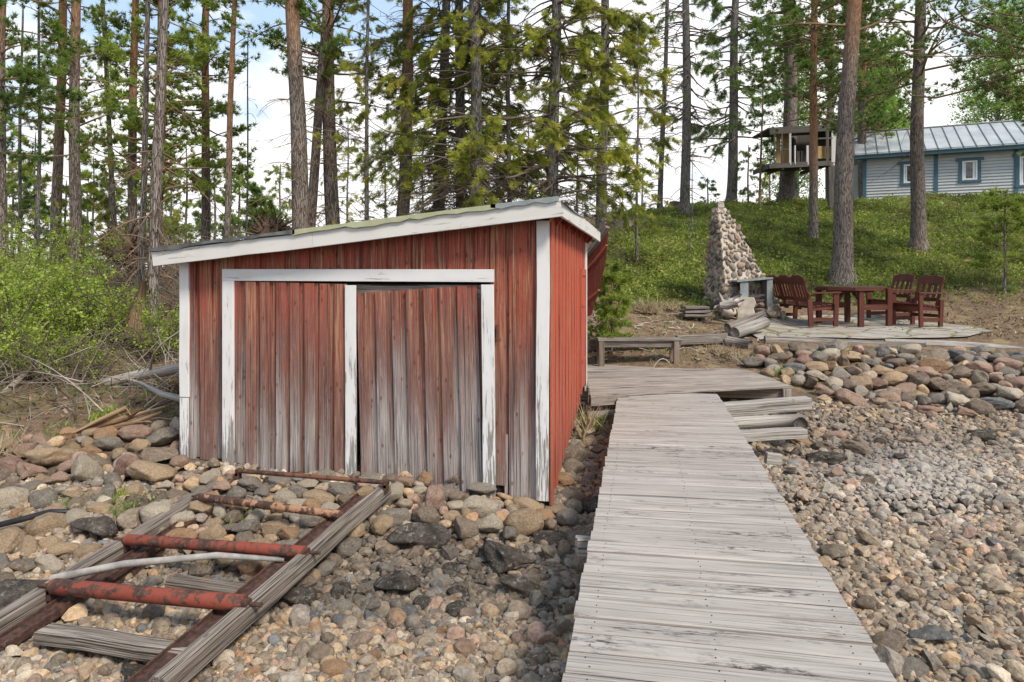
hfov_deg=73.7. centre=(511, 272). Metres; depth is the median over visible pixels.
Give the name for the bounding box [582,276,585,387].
side door
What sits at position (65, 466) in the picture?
boulder
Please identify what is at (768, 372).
boulder
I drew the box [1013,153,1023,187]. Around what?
window
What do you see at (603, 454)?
boulder
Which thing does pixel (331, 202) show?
pine tree
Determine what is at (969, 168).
window
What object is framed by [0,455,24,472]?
boulder
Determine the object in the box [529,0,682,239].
spruce tree
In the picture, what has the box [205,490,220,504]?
boulder
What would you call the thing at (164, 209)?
young pine
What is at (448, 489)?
boulder
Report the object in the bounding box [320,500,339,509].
boulder
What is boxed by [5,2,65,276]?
spruce tree
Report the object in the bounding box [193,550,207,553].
boulder
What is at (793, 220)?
blueberry shrubs
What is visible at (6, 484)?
boulder
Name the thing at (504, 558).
boulder
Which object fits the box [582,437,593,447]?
boulder
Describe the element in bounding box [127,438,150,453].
boulder
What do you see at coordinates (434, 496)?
boulder
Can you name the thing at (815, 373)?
boulder
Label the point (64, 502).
weed
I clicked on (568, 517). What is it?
boulder
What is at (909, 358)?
boulder
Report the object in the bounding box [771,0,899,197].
pine tree
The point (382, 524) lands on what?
boulder
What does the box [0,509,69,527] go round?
water hose
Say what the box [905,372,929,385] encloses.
boulder
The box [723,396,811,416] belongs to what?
squared beam
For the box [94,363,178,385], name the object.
log
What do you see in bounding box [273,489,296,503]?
boulder
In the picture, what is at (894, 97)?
birch tree
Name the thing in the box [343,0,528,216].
spruce tree
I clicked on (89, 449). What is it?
boulder
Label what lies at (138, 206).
young pine
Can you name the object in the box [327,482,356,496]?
boulder
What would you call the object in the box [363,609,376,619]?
boulder
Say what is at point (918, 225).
pine tree
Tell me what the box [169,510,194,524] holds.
boulder
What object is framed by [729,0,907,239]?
pine tree
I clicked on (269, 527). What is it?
boulder
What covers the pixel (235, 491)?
boulder
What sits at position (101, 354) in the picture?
willow bush
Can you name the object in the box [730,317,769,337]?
log
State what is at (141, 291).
rotten stump
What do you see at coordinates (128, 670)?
boulder
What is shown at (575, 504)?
boulder
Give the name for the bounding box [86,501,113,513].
boulder
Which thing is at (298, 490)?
boulder
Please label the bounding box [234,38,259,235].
dead tree
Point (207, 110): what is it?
pine tree
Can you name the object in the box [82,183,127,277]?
young spruce
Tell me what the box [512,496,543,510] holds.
boulder
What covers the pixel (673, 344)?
plank bench
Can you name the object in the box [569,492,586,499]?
boulder
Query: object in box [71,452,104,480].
boulder
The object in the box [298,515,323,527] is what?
boulder
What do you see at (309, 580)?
boulder
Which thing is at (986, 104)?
birch tree
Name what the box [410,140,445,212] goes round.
young spruce
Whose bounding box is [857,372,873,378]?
boulder
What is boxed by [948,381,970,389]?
boulder
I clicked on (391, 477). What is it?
boulder
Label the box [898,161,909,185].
window
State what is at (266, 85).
sky
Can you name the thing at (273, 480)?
boulder
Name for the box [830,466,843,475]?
boulder
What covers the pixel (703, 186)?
young spruce
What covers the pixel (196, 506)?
boulder
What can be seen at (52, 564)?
boulder
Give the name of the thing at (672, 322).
fallen sticks
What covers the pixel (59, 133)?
pine tree
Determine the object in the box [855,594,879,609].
boulder
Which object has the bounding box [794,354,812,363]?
boulder
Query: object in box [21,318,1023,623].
stones
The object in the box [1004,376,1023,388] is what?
boulder
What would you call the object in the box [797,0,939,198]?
pine tree
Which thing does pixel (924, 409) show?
boulder
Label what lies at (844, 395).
boulder
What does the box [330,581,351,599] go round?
boulder
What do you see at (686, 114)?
spruce tree
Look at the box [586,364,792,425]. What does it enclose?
landing
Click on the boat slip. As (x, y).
(41, 609)
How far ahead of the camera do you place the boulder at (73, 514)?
4.97 m
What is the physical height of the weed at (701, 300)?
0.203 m
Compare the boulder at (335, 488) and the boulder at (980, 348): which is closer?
the boulder at (335, 488)
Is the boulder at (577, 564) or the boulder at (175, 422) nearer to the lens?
the boulder at (577, 564)
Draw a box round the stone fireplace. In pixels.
[702,202,785,319]
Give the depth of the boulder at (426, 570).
4.47 m
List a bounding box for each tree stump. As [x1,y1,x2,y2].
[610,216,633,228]
[669,201,679,207]
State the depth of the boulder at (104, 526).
4.78 m
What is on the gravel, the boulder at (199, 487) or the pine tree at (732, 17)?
the boulder at (199, 487)
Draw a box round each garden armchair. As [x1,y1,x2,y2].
[866,273,915,320]
[893,275,945,326]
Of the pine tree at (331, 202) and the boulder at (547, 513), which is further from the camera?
the pine tree at (331, 202)
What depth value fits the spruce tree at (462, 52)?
15.22 m
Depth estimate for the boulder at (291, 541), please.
4.53 m
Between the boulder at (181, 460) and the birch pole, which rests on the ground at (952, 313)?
the boulder at (181, 460)
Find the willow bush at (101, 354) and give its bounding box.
[2,308,177,387]
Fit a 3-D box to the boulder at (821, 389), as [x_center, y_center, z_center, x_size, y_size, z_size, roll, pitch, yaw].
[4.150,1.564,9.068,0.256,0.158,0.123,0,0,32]
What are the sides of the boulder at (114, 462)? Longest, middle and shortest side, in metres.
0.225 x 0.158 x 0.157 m
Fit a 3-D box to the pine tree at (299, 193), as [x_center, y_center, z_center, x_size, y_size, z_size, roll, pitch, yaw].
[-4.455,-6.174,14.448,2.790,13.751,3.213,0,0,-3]
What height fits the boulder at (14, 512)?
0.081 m
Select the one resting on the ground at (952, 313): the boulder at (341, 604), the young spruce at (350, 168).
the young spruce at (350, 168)
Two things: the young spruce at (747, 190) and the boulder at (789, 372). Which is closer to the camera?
the boulder at (789, 372)
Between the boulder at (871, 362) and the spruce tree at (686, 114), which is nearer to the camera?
the boulder at (871, 362)
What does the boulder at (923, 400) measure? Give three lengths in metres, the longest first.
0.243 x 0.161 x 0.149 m
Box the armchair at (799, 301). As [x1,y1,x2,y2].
[767,274,841,326]
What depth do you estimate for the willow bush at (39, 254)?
9.67 m
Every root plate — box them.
[83,216,148,270]
[232,204,291,234]
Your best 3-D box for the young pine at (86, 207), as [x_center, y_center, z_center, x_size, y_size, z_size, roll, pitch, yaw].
[-16.739,-2.241,26.878,2.787,5.756,3.353,0,0,43]
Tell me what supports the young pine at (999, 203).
on the ground at (952, 313)
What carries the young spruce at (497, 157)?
on the ground at (952, 313)
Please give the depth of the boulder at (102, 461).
5.76 m
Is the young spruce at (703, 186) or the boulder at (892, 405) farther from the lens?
the young spruce at (703, 186)
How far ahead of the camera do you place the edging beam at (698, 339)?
11.16 m
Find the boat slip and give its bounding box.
[0,468,390,681]
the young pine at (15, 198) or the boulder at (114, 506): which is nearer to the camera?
the boulder at (114, 506)
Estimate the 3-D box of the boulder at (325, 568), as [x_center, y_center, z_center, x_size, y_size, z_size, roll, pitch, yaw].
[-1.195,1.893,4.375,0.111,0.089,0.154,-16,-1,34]
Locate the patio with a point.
(873, 327)
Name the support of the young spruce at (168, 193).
on the ground at (952, 313)
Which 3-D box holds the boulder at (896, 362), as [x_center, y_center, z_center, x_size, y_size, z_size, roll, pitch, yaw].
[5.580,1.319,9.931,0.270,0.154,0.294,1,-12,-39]
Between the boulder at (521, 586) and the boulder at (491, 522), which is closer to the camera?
the boulder at (521, 586)
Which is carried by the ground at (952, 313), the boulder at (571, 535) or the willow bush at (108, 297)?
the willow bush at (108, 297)
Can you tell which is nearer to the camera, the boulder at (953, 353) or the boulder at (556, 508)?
the boulder at (556, 508)
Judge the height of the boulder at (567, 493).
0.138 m
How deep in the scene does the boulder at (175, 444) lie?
6.19 m
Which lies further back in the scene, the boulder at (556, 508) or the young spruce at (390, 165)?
the young spruce at (390, 165)
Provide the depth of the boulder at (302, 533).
4.76 m
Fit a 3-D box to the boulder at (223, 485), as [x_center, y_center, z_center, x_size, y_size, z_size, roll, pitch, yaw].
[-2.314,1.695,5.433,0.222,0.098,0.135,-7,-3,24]
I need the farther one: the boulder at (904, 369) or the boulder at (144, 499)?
the boulder at (904, 369)
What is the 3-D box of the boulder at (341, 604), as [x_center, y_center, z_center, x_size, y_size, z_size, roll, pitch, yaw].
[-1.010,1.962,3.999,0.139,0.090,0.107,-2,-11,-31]
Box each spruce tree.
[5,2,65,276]
[6,7,68,283]
[80,0,127,289]
[308,0,414,225]
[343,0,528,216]
[344,0,572,218]
[351,0,611,222]
[436,0,665,301]
[451,0,584,206]
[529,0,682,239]
[627,0,702,208]
[643,0,742,215]
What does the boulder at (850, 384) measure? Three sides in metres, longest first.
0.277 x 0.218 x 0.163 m
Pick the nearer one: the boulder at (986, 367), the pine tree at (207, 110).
the boulder at (986, 367)
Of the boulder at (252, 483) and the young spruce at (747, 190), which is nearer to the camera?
the boulder at (252, 483)
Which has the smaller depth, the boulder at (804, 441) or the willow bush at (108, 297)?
the boulder at (804, 441)
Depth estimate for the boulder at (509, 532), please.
4.90 m
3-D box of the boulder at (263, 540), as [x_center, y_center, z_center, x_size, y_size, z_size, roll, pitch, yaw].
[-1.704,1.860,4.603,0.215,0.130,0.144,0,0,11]
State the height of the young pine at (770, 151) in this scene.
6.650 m
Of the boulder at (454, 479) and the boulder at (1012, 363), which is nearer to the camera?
the boulder at (454, 479)
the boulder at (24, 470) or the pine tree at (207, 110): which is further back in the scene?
the pine tree at (207, 110)
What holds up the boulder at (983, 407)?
on the gravel
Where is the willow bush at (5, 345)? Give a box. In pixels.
[0,292,103,387]
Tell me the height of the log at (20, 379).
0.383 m
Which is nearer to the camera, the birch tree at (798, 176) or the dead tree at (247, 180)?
the dead tree at (247, 180)
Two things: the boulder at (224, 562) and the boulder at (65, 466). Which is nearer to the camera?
the boulder at (224, 562)
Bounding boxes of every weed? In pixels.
[47,492,85,508]
[85,404,129,421]
[98,480,135,504]
[108,489,158,516]
[225,508,268,523]
[576,410,611,433]
[690,297,712,305]
[772,365,799,375]
[995,284,1023,290]
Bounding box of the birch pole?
[50,552,284,580]
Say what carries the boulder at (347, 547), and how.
on the gravel
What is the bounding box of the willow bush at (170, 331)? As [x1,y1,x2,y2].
[114,295,178,361]
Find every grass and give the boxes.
[0,205,1023,437]
[0,265,1023,462]
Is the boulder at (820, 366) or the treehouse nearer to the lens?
the boulder at (820, 366)
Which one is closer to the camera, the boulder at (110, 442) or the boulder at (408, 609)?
the boulder at (408, 609)
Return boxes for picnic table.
[815,286,892,326]
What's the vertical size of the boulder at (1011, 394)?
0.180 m
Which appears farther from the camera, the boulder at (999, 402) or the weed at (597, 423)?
the boulder at (999, 402)
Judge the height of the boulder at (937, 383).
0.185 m
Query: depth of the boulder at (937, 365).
9.65 m
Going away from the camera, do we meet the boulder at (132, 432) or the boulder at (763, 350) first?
the boulder at (132, 432)
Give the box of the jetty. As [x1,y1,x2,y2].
[562,393,896,681]
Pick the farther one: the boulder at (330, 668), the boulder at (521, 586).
the boulder at (521, 586)
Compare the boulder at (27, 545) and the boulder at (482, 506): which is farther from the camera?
the boulder at (482, 506)
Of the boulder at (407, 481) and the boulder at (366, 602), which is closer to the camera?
the boulder at (366, 602)
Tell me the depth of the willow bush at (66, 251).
12.28 m
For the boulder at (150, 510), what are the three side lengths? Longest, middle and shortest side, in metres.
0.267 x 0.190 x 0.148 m
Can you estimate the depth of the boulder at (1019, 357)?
9.81 m
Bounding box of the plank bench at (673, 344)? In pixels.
[596,337,682,365]
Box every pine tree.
[0,0,142,271]
[5,0,129,292]
[8,0,149,299]
[54,0,256,287]
[68,0,202,285]
[72,0,218,316]
[95,0,222,343]
[137,0,260,245]
[197,0,275,237]
[222,0,421,225]
[238,0,357,230]
[252,0,393,226]
[369,0,450,216]
[680,0,784,205]
[729,0,846,202]
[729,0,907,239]
[758,0,912,285]
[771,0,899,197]
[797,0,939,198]
[819,0,1022,260]
[861,0,1023,155]
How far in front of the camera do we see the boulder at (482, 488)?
5.50 m
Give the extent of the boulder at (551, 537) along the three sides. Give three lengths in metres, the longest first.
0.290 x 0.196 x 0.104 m
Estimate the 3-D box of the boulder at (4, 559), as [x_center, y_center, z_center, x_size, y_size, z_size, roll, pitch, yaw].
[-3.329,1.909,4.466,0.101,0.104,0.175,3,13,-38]
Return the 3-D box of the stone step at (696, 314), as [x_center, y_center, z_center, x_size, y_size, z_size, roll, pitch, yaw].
[3.540,0.817,13.201,0.504,0.061,0.509,0,0,0]
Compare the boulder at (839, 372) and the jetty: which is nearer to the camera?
the jetty
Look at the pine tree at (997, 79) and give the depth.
15.42 m
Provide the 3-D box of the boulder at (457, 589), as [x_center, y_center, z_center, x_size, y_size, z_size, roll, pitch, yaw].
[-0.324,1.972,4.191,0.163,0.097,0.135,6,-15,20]
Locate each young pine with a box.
[6,120,90,273]
[7,188,24,243]
[46,145,127,276]
[63,187,110,273]
[89,152,192,256]
[137,182,181,244]
[147,138,223,255]
[216,162,260,237]
[235,179,285,232]
[587,258,636,355]
[599,32,673,263]
[732,37,778,206]
[966,185,1023,294]
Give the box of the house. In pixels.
[853,119,1023,199]
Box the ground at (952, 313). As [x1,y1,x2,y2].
[0,197,1023,583]
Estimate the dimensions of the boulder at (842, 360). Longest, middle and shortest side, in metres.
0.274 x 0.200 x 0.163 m
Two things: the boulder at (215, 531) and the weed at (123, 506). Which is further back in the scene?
the weed at (123, 506)
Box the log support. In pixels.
[793,417,807,428]
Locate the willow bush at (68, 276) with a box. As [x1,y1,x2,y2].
[0,235,121,357]
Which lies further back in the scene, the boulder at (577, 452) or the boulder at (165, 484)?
the boulder at (577, 452)
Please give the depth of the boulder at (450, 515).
5.07 m
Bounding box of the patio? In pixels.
[750,315,989,338]
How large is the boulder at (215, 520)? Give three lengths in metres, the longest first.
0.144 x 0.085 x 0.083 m
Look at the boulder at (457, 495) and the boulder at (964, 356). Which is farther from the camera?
the boulder at (964, 356)
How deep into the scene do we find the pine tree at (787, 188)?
25.07 m
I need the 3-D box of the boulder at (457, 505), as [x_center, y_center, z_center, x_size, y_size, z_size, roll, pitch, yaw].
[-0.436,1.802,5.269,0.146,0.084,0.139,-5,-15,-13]
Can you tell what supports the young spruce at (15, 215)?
on the ground at (952, 313)
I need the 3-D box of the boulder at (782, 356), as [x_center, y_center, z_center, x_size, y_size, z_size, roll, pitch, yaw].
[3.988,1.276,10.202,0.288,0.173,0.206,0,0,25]
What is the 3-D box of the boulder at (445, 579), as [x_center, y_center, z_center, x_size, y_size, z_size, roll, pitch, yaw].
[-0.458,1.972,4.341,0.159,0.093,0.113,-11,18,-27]
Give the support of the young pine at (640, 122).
on the ground at (952, 313)
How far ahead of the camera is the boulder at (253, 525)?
4.79 m
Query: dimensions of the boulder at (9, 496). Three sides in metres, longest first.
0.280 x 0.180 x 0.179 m
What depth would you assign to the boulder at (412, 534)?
4.76 m
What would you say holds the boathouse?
on the ground at (952, 313)
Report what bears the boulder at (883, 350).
on the ground at (952, 313)
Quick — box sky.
[5,0,1023,271]
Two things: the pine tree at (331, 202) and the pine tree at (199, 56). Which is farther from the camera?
the pine tree at (331, 202)
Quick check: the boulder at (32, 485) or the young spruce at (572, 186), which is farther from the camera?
the young spruce at (572, 186)
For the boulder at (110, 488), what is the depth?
5.30 m
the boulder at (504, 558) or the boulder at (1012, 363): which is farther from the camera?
the boulder at (1012, 363)
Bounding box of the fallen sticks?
[587,309,747,367]
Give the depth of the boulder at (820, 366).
9.74 m
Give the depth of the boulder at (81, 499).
5.19 m
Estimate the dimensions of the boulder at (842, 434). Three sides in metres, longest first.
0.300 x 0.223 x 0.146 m
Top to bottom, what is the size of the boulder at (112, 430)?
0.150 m
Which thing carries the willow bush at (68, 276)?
on the ground at (952, 313)
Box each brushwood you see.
[0,300,178,425]
[35,195,344,314]
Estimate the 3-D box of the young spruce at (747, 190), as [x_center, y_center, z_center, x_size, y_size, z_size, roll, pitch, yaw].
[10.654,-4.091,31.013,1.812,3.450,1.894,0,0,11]
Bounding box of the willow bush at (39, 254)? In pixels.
[0,218,72,331]
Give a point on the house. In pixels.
(979, 157)
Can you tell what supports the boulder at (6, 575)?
on the gravel
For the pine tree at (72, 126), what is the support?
on the ground at (952, 313)
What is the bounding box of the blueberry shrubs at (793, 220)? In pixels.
[593,189,1023,315]
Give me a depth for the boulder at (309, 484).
5.53 m
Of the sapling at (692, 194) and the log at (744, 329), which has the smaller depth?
the log at (744, 329)
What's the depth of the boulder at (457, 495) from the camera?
5.42 m
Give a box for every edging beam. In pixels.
[589,339,596,346]
[675,333,727,344]
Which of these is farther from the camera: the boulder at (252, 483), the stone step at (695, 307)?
the stone step at (695, 307)
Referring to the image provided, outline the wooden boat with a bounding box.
[587,222,609,316]
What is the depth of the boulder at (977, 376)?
9.28 m
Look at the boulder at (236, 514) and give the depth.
4.99 m
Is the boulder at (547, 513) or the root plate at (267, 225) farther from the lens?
the root plate at (267, 225)
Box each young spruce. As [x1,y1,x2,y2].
[6,162,44,264]
[7,179,28,254]
[32,180,96,270]
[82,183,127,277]
[144,172,196,272]
[184,168,244,239]
[261,163,291,225]
[316,116,378,222]
[360,139,398,219]
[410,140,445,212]
[484,122,515,188]
[501,115,546,201]
[565,141,595,216]
[630,164,656,209]
[697,176,720,202]
[737,145,765,202]
[757,160,779,201]
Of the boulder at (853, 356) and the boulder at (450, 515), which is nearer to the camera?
the boulder at (450, 515)
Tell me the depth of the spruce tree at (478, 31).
13.83 m
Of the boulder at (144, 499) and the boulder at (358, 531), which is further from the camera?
the boulder at (144, 499)
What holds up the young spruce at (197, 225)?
on the ground at (952, 313)
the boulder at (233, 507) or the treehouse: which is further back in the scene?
the treehouse
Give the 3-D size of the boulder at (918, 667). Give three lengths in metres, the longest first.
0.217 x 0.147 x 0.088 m
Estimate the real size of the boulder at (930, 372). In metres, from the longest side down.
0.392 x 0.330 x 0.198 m
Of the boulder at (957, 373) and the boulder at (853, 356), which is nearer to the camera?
the boulder at (957, 373)
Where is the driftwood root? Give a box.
[713,293,744,311]
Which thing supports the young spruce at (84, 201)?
on the ground at (952, 313)
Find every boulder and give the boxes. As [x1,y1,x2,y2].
[0,438,19,451]
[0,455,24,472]
[0,472,10,480]
[0,481,21,488]
[0,486,29,508]
[0,516,23,528]
[0,527,26,553]
[0,553,10,572]
[0,571,15,581]
[0,579,49,608]
[2,443,35,457]
[5,558,36,572]
[8,507,26,518]
[16,461,48,479]
[17,535,37,557]
[21,480,41,492]
[21,512,31,525]
[24,447,79,465]
[25,512,66,536]
[28,487,57,508]
[30,431,49,445]
[33,474,45,480]
[35,554,63,573]
[38,536,62,549]
[42,471,69,483]
[42,502,67,510]
[46,542,82,556]
[56,459,72,472]
[59,427,80,438]
[61,489,82,497]
[65,508,88,524]
[66,496,89,507]
[69,515,117,536]
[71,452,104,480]
[72,543,101,557]
[79,445,102,454]
[80,427,98,436]
[81,437,94,446]
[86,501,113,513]
[88,454,109,466]
[89,483,115,500]
[93,425,118,439]
[93,435,124,449]
[102,472,123,484]
[108,502,123,513]
[111,447,126,460]
[113,452,136,466]
[113,454,139,477]
[117,424,153,439]
[121,662,145,681]
[124,482,143,494]
[124,494,149,507]
[126,460,177,481]
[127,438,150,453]
[131,504,147,521]
[138,447,178,462]
[140,502,169,522]
[146,427,179,446]
[150,420,166,430]
[150,490,166,500]
[155,480,172,488]
[159,499,172,506]
[165,528,196,537]
[167,489,188,500]
[169,416,179,430]
[169,454,188,467]
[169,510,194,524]
[170,440,179,451]
[181,493,194,499]
[187,500,213,512]
[191,485,207,493]
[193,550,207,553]
[198,468,221,483]
[198,523,226,539]
[202,517,223,526]
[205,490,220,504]
[211,479,230,490]
[212,503,226,519]
[214,537,236,566]
[222,523,237,532]
[224,507,243,523]
[226,484,246,498]
[229,505,249,510]
[229,560,241,570]
[230,519,260,532]
[233,530,254,541]
[237,476,261,491]
[237,560,268,575]
[243,508,265,520]
[248,538,273,555]
[253,485,269,496]
[260,519,289,535]
[265,475,291,487]
[270,499,283,512]
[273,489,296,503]
[274,539,297,556]
[277,527,299,539]
[279,586,316,605]
[285,498,306,505]
[288,484,307,497]
[294,479,318,489]
[295,574,316,586]
[296,528,311,539]
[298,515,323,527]
[302,488,334,504]
[302,499,320,507]
[309,568,320,580]
[309,611,319,620]
[315,469,336,482]
[316,560,335,576]
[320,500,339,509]
[320,553,342,567]
[321,658,350,677]
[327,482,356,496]
[329,599,351,610]
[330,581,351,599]
[330,613,348,624]
[335,536,361,558]
[337,495,350,505]
[347,522,365,537]
[356,486,373,496]
[358,472,382,478]
[360,598,369,610]
[363,520,370,530]
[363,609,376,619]
[367,650,380,659]
[370,514,393,534]
[374,570,419,590]
[376,508,411,527]
[382,473,397,482]
[382,481,403,505]
[386,522,451,549]
[394,476,414,486]
[401,604,418,615]
[411,505,440,523]
[412,485,426,494]
[413,595,431,609]
[418,470,432,486]
[423,567,432,577]
[425,484,444,510]
[428,574,451,586]
[429,606,439,613]
[441,562,457,572]
[443,485,456,501]
[443,510,461,522]
[445,600,466,617]
[446,474,458,484]
[446,500,462,510]
[447,585,470,598]
[448,491,469,501]
[453,515,478,538]
[463,495,498,516]
[466,481,496,495]
[476,513,503,532]
[482,538,535,573]
[499,573,545,598]
[502,526,516,539]
[503,508,543,536]
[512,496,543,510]
[531,530,567,545]
[536,508,554,519]
[536,602,552,612]
[544,503,566,515]
[555,487,575,499]
[556,508,578,526]
[557,472,574,486]
[557,539,572,557]
[562,458,585,473]
[563,498,582,513]
[564,444,587,461]
[565,553,586,573]
[567,526,592,542]
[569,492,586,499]
[580,496,597,512]
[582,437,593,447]
[599,424,611,437]
[599,450,607,461]
[603,437,609,444]
[740,356,764,367]
[753,345,769,356]
[754,308,766,312]
[757,302,764,307]
[760,367,775,377]
[763,358,778,367]
[769,352,788,362]
[780,367,794,377]
[782,362,805,372]
[788,342,807,351]
[789,439,811,444]
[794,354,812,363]
[804,361,828,371]
[805,369,827,380]
[805,376,817,388]
[805,451,847,464]
[809,350,828,361]
[810,442,832,450]
[814,384,834,395]
[819,543,846,559]
[821,430,849,439]
[822,348,840,360]
[825,376,842,388]
[826,339,847,351]
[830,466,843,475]
[831,366,851,379]
[834,388,867,405]
[836,353,849,365]
[839,440,872,454]
[842,379,859,390]
[846,353,860,360]
[850,375,872,389]
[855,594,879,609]
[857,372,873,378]
[861,357,880,367]
[861,474,875,484]
[862,348,876,358]
[870,365,893,374]
[871,377,887,388]
[871,631,907,652]
[874,345,890,356]
[877,391,901,402]
[881,371,907,385]
[881,402,900,410]
[885,358,905,367]
[894,366,916,372]
[895,382,916,393]
[896,353,915,363]
[899,343,921,353]
[900,392,915,402]
[901,656,928,680]
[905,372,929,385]
[908,625,952,640]
[911,389,927,395]
[913,405,943,413]
[914,366,941,377]
[915,395,931,404]
[916,350,949,359]
[917,357,948,371]
[928,393,946,403]
[929,377,951,389]
[940,387,959,394]
[946,391,970,406]
[947,349,968,358]
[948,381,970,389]
[949,366,971,379]
[954,353,973,361]
[957,405,977,417]
[958,387,979,397]
[964,615,983,629]
[965,360,992,373]
[965,400,997,417]
[967,429,998,441]
[968,369,988,383]
[970,345,990,352]
[971,382,995,394]
[978,397,1014,408]
[987,353,1003,362]
[990,350,1009,356]
[993,357,1023,369]
[996,386,1023,400]
[998,366,1020,375]
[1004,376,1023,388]
[1008,355,1023,361]
[1013,352,1023,355]
[1014,399,1023,412]
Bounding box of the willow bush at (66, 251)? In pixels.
[0,210,135,315]
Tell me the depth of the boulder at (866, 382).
9.22 m
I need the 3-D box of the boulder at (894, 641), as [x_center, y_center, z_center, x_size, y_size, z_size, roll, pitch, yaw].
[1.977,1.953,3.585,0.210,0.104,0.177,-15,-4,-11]
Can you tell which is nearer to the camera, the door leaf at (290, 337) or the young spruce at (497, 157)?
the door leaf at (290, 337)
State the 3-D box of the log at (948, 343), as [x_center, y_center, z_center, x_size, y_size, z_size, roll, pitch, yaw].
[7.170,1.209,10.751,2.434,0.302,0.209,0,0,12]
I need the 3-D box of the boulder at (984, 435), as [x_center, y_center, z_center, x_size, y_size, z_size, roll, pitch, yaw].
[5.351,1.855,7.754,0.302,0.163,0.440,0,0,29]
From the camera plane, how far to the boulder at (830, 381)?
9.22 m
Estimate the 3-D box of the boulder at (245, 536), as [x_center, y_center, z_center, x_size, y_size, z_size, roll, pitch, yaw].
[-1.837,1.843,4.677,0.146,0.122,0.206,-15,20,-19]
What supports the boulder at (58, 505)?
on the gravel
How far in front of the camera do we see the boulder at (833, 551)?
4.74 m
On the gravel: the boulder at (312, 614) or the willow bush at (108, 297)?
the boulder at (312, 614)
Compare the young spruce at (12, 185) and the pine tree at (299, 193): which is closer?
the pine tree at (299, 193)
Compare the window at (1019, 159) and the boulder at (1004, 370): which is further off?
the window at (1019, 159)
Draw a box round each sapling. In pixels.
[686,218,697,251]
[688,157,697,228]
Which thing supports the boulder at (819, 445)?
on the gravel
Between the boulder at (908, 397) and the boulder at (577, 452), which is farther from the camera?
the boulder at (908, 397)
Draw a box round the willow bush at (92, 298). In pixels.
[0,246,163,353]
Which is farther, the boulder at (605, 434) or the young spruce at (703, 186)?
the young spruce at (703, 186)
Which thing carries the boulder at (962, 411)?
on the ground at (952, 313)
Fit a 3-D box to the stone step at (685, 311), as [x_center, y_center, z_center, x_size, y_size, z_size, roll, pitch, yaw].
[3.540,0.742,13.205,0.480,0.066,0.455,0,0,0]
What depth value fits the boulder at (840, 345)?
10.43 m
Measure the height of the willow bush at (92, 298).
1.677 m
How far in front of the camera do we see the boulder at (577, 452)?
6.75 m
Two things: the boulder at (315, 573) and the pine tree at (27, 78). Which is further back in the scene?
the pine tree at (27, 78)
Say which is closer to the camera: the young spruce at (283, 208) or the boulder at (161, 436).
the boulder at (161, 436)
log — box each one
[0,361,39,392]
[73,405,165,433]
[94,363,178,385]
[127,378,180,400]
[724,311,766,331]
[725,336,752,348]
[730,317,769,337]
[733,414,804,428]
[763,335,926,346]
[883,339,1023,347]
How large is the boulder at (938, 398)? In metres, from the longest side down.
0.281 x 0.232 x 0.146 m
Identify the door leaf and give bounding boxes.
[234,281,346,472]
[357,285,482,495]
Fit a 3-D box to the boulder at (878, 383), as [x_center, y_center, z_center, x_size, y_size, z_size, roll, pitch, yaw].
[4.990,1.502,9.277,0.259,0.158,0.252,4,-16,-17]
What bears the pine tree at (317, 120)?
on the ground at (952, 313)
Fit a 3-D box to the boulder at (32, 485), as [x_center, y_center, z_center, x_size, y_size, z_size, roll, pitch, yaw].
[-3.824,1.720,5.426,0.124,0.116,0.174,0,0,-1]
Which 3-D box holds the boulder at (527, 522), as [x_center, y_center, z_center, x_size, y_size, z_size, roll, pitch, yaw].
[0.087,1.872,5.117,0.318,0.194,0.250,-14,-10,10]
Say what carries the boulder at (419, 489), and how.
on the gravel
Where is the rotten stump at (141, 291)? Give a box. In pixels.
[125,280,146,338]
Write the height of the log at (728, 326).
0.324 m
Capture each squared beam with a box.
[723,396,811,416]
[741,427,807,441]
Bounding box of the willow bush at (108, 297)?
[22,255,164,349]
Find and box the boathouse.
[149,196,599,504]
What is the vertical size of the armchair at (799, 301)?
0.966 m
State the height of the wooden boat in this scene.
1.605 m
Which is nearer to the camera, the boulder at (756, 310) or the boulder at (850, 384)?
the boulder at (850, 384)
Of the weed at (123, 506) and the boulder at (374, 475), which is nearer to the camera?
the weed at (123, 506)
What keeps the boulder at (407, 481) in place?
on the gravel
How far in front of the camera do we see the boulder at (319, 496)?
5.29 m
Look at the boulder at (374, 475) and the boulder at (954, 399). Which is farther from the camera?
the boulder at (954, 399)
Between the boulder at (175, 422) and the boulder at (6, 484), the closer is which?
the boulder at (6, 484)
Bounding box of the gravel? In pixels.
[0,396,1023,681]
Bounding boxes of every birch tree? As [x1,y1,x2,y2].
[751,25,835,197]
[835,45,912,130]
[946,0,1023,124]
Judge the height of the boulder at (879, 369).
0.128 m
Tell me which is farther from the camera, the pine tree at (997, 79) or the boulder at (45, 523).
the pine tree at (997, 79)
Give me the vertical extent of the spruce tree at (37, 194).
6.850 m
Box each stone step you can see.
[679,313,711,316]
[680,309,710,313]
[681,306,709,308]
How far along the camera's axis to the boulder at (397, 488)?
5.28 m
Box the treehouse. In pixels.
[752,124,835,208]
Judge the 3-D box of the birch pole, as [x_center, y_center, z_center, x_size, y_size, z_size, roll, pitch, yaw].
[-2.055,1.760,4.107,1.324,0.126,0.049,0,0,-7]
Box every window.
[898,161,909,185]
[956,157,983,182]
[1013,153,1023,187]
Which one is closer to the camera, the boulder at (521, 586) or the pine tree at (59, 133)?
the boulder at (521, 586)

